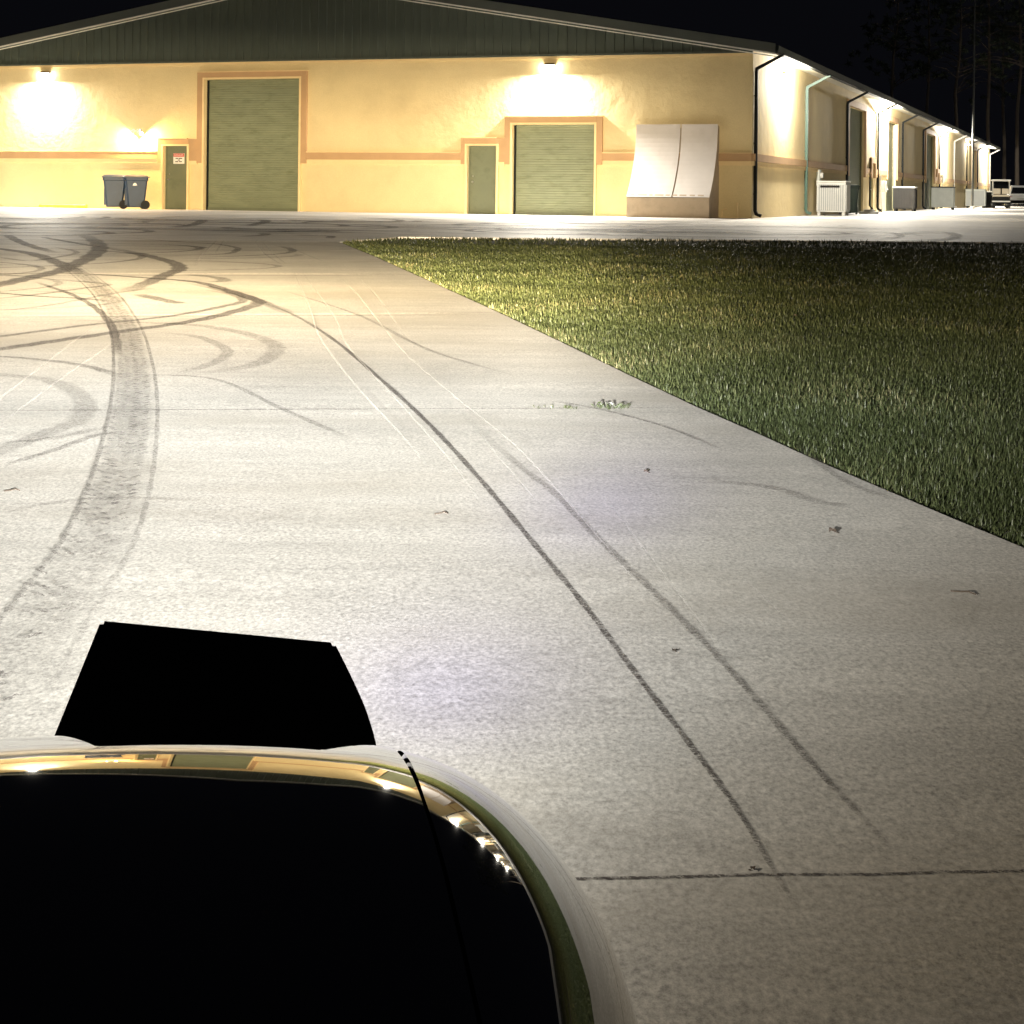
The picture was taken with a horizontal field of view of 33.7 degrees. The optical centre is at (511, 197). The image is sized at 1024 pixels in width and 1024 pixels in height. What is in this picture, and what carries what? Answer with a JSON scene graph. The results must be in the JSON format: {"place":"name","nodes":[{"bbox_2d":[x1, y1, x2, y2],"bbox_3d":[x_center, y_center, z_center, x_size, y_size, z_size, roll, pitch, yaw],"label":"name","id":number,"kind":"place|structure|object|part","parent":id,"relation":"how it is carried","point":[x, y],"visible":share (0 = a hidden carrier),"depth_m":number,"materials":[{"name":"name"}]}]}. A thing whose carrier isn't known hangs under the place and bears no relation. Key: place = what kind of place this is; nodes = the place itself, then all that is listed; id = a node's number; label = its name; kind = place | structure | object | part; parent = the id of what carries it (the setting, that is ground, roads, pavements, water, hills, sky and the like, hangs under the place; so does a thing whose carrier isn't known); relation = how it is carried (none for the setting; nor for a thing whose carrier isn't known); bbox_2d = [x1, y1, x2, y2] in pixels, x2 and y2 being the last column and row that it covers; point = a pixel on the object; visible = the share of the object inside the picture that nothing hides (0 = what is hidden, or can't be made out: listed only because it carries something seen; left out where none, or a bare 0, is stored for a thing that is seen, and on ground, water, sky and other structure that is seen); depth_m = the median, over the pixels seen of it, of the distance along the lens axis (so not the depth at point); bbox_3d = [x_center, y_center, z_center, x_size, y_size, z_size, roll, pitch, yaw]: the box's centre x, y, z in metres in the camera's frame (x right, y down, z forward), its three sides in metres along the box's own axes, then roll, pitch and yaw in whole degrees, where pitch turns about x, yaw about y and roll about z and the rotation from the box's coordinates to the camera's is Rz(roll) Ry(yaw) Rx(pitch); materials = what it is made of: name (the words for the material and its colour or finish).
{"place":"outdoors","nodes":[
{"label":"outdoors","id":0,"kind":"place"},
{"bbox_2d":[0,238,1023,1023],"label":"driveway","id":1,"kind":"structure","parent":0,"point":[300,486],"depth_m":5.27,"materials":[{"name":"concrete"}]},
{"bbox_2d":[0,265,157,699],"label":"tread print","id":2,"kind":"object","parent":1,"relation":"on","point":[92,519],"visible":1,"depth_m":7.67,"materials":[{"name":"grey rubber"}]},
{"bbox_2d":[0,241,411,315],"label":"expansion joints","id":3,"kind":"object","parent":1,"relation":"on","point":[215,273],"visible":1,"depth_m":20.68,"materials":[{"name":"black concrete"}]},
{"bbox_2d":[0,734,637,1023],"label":"car","id":4,"kind":"object","parent":1,"relation":"on","point":[188,879],"visible":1,"depth_m":1.05,"materials":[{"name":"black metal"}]},
{"bbox_2d":[54,621,375,745],"bbox_3d":[-0.339,0.774,1.903,0.385,0.601,0.242,1,0,0],"label":"flood light","id":5,"kind":"object","parent":4,"relation":"attached to","point":[139,679],"visible":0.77,"depth_m":1.88,"materials":[{"name":"metal"}]},
{"bbox_2d":[0,216,1022,879],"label":"tyre marks","id":6,"kind":"object","parent":1,"relation":"on","point":[240,294],"visible":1,"depth_m":18.51,"materials":[{"name":"grey rubber"}]},
{"bbox_2d":[25,243,1023,879],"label":"slab cracks","id":7,"kind":"object","parent":1,"relation":"on","point":[645,877],"visible":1,"depth_m":3.18,"materials":[{"name":"grey concrete"}]},
{"bbox_2d":[533,402,629,409],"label":"weeds","id":8,"kind":"object","parent":1,"relation":"on","point":[608,406],"visible":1,"depth_m":9.42,"materials":[{"name":"green plant"}]},
{"bbox_2d":[829,527,838,532],"bbox_3d":[1.178,1.222,6.198,0.026,0.023,0.040,1,0,36],"label":"dry leaf","id":9,"kind":"object","parent":1,"relation":"on","point":[832,529],"visible":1,"depth_m":6.19,"materials":[{"name":"brown plant"}]},
{"bbox_2d":[951,590,975,594],"bbox_3d":[1.421,1.241,5.324,0.082,0.012,0.022,1,0,40],"label":"twig","id":10,"kind":"object","parent":1,"relation":"on","point":[963,591],"visible":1,"depth_m":5.32,"materials":[{"name":"wood"}]},
{"bbox_2d":[0,205,1023,244],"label":"concrete yard","id":11,"kind":"structure","parent":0,"point":[999,224],"depth_m":40.06,"materials":[{"name":"grey concrete"}]},
{"bbox_2d":[39,204,87,207],"bbox_3d":[-15.129,0.308,57.018,1.830,0.120,0.150,1,0,20],"label":"wheel stop","id":12,"kind":"object","parent":11,"relation":"on","point":[60,206],"visible":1,"depth_m":56.98,"materials":[{"name":"paint"}]},
{"bbox_2d":[102,175,126,208],"bbox_3d":[-13.189,-0.178,56.221,0.865,1.132,0.702,1,0,-12],"label":"wheeled bin","id":13,"kind":"object","parent":11,"relation":"on","point":[114,187],"visible":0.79,"depth_m":55.94,"materials":[{"name":"plastic"}]},
{"bbox_2d":[122,175,149,208],"bbox_3d":[-12.436,-0.169,55.954,0.865,1.132,0.702,1,0,-18],"label":"wheeled bin","id":14,"kind":"object","parent":11,"relation":"on","point":[135,190],"visible":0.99,"depth_m":55.68,"materials":[{"name":"plastic"}]},
{"bbox_2d":[0,0,1000,217],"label":"warehouse","id":15,"kind":"structure","parent":11,"relation":"on","point":[432,106],"depth_m":54.34,"materials":[{"name":"paint"}]},
{"bbox_2d":[39,71,49,77],"bbox_3d":[-15.979,-4.189,57.806,0.340,0.210,0.198,1,0,20],"label":"wall light","id":16,"kind":"object","parent":15,"relation":"attached to","point":[44,74],"visible":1,"depth_m":57.77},
{"bbox_2d":[129,129,142,134],"bbox_3d":[-12.525,-2.178,56.542,0.526,0.215,0.255,1,0,20],"label":"twin wall light","id":17,"kind":"object","parent":15,"relation":"attached to","point":[140,131],"visible":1,"depth_m":56.51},
{"bbox_2d":[165,146,186,209],"bbox_3d":[-11.122,-0.641,56.290,0.908,2.108,0.150,1,0,20],"label":"door","id":18,"kind":"structure","parent":15,"relation":"in","point":[176,156],"depth_m":56.32,"materials":[{"name":"metal"}]},
{"bbox_2d":[206,79,298,210],"bbox_3d":[-8.434,-1.706,55.343,3.468,4.300,0.096,1,0,20],"label":"roll up door","id":19,"kind":"structure","parent":15,"relation":"in","point":[253,124],"depth_m":55.39,"materials":[{"name":"green metal"}]},
{"bbox_2d":[468,146,495,213],"bbox_3d":[-0.892,-0.532,52.646,0.968,2.128,0.150,1,0,20],"label":"door","id":20,"kind":"structure","parent":15,"relation":"in","point":[482,159],"depth_m":52.66,"materials":[{"name":"metal"}]},
{"bbox_2d":[543,63,555,69],"bbox_3d":[1.146,-3.989,51.707,0.340,0.210,0.198,1,0,20],"label":"wall light","id":21,"kind":"object","parent":15,"relation":"attached to","point":[549,66],"visible":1,"depth_m":51.66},
{"bbox_2d":[513,125,593,215],"bbox_3d":[1.304,-0.833,51.885,2.638,2.780,0.095,1,0,20],"label":"roll up door","id":22,"kind":"structure","parent":15,"relation":"in","point":[554,164],"depth_m":51.91,"materials":[{"name":"metal"}]},
{"bbox_2d":[848,108,861,212],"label":"roll up door","id":23,"kind":"structure","parent":15,"relation":"in","point":[855,137],"depth_m":70.62,"materials":[{"name":"metal"}]},
{"bbox_2d":[886,123,893,210],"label":"roll up door","id":24,"kind":"structure","parent":15,"relation":"in","point":[889,194],"depth_m":81.61,"materials":[{"name":"beige metal"}]},
{"bbox_2d":[924,135,931,209],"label":"roll up door","id":25,"kind":"structure","parent":15,"relation":"in","point":[927,199],"depth_m":98.38,"materials":[{"name":"metal"}]},
{"bbox_2d":[626,124,718,217],"bbox_3d":[4.744,-0.781,49.843,2.480,2.760,1.250,1,0,20],"label":"quarter pipe","id":26,"kind":"object","parent":11,"relation":"on","point":[665,182],"visible":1,"depth_m":49.78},
{"bbox_2d":[721,203,737,217],"bbox_3d":[6.360,0.388,49.419,0.515,0.460,0.080,1,0,20],"label":"pipe guard","id":27,"kind":"object","parent":11,"relation":"on","point":[722,216],"visible":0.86,"depth_m":49.38,"materials":[{"name":"yellow metal"}]},
{"bbox_2d":[816,181,850,215],"bbox_3d":[11.403,0.040,60.040,1.062,1.220,1.046,1,0,20],"label":"air conditioner","id":28,"kind":"object","parent":11,"relation":"on","point":[833,196],"visible":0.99,"depth_m":59.58,"materials":[{"name":"white metal"}]},
{"bbox_2d":[839,185,859,213],"bbox_3d":[12.883,0.089,64.629,0.702,1.132,0.865,1,0,5],"label":"wheeled bin","id":29,"kind":"object","parent":11,"relation":"on","point":[854,189],"visible":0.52,"depth_m":64.27,"materials":[{"name":"plastic"}]},
{"bbox_2d":[859,209,878,213],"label":"concrete block","id":30,"kind":"structure","parent":11,"relation":"on","point":[868,211],"depth_m":66.70,"materials":[{"name":"grey concrete"}]},
{"bbox_2d":[843,0,946,97],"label":"pine tree","id":31,"kind":"object","parent":11,"relation":"on","point":[884,27],"visible":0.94,"depth_m":159.80,"materials":[{"name":"green plant"}]},
{"bbox_2d":[893,187,916,211],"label":"air conditioner","id":32,"kind":"object","parent":11,"relation":"on","point":[904,197],"visible":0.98,"depth_m":80.32,"materials":[{"name":"grey metal"}]},
{"bbox_2d":[872,0,976,113],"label":"pine tree","id":33,"kind":"object","parent":11,"relation":"on","point":[924,15],"visible":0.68,"depth_m":171.97,"materials":[{"name":"green plant"}]},
{"bbox_2d":[931,187,955,209],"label":"air conditioner","id":34,"kind":"object","parent":11,"relation":"on","point":[944,197],"visible":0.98,"depth_m":97.22,"materials":[{"name":"grey metal"}]},
{"bbox_2d":[903,0,1012,127],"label":"pine tree","id":35,"kind":"object","parent":11,"relation":"on","point":[929,56],"visible":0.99,"depth_m":149.78,"materials":[{"name":"green plant"}]},
{"bbox_2d":[970,0,975,208],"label":"pole","id":36,"kind":"object","parent":11,"relation":"on","point":[972,206],"visible":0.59,"depth_m":103.54,"materials":[{"name":"grey metal"}]},
{"bbox_2d":[965,189,986,207],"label":"air conditioner","id":37,"kind":"object","parent":11,"relation":"on","point":[980,196],"visible":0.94,"depth_m":119.60,"materials":[{"name":"grey metal"}]},
{"bbox_2d":[933,0,1023,190],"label":"pine tree","id":38,"kind":"object","parent":11,"relation":"on","point":[953,22],"visible":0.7,"depth_m":155.95,"materials":[{"name":"green plant"}]},
{"bbox_2d":[982,191,995,207],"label":"utility box","id":39,"kind":"object","parent":11,"relation":"on","point":[989,199],"visible":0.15,"depth_m":121.83,"materials":[{"name":"metal"}]},
{"bbox_2d":[962,4,1023,204],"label":"pine tree","id":40,"kind":"object","parent":11,"relation":"on","point":[998,88],"visible":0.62,"depth_m":167.82,"materials":[{"name":"green plant"}]},
{"bbox_2d":[968,0,1023,205],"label":"pine tree","id":41,"kind":"object","parent":11,"relation":"on","point":[1017,116],"visible":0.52,"depth_m":157.84,"materials":[{"name":"green plant"}]},
{"bbox_2d":[991,179,1010,207],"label":"golf cart","id":42,"kind":"object","parent":11,"relation":"on","point":[999,186],"visible":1,"depth_m":119.60,"materials":[{"name":"plastic"}]},
{"bbox_2d":[984,0,1023,73],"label":"pine tree","id":43,"kind":"object","parent":11,"relation":"on","point":[1014,45],"visible":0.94,"depth_m":149.83,"materials":[{"name":"green plant"}]},
{"bbox_2d":[1004,185,1023,206],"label":"parked car","id":44,"kind":"object","parent":11,"relation":"on","point":[1016,194],"visible":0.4,"depth_m":129.32,"materials":[{"name":"white metal"}]},
{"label":"rear window","id":45,"kind":"part","parent":44,"relation":"part of","materials":[{"name":"black glass"}]},
{"bbox_2d":[0,0,1023,194],"label":"sky","id":46,"kind":"structure","parent":0,"point":[823,32],"materials":[{"name":"black"}]},
{"bbox_2d":[341,204,1023,547],"bbox_3d":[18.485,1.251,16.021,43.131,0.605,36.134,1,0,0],"label":"grass","id":47,"kind":"structure","parent":0,"point":[752,292],"depth_m":14.08,"materials":[{"name":"green plant"}]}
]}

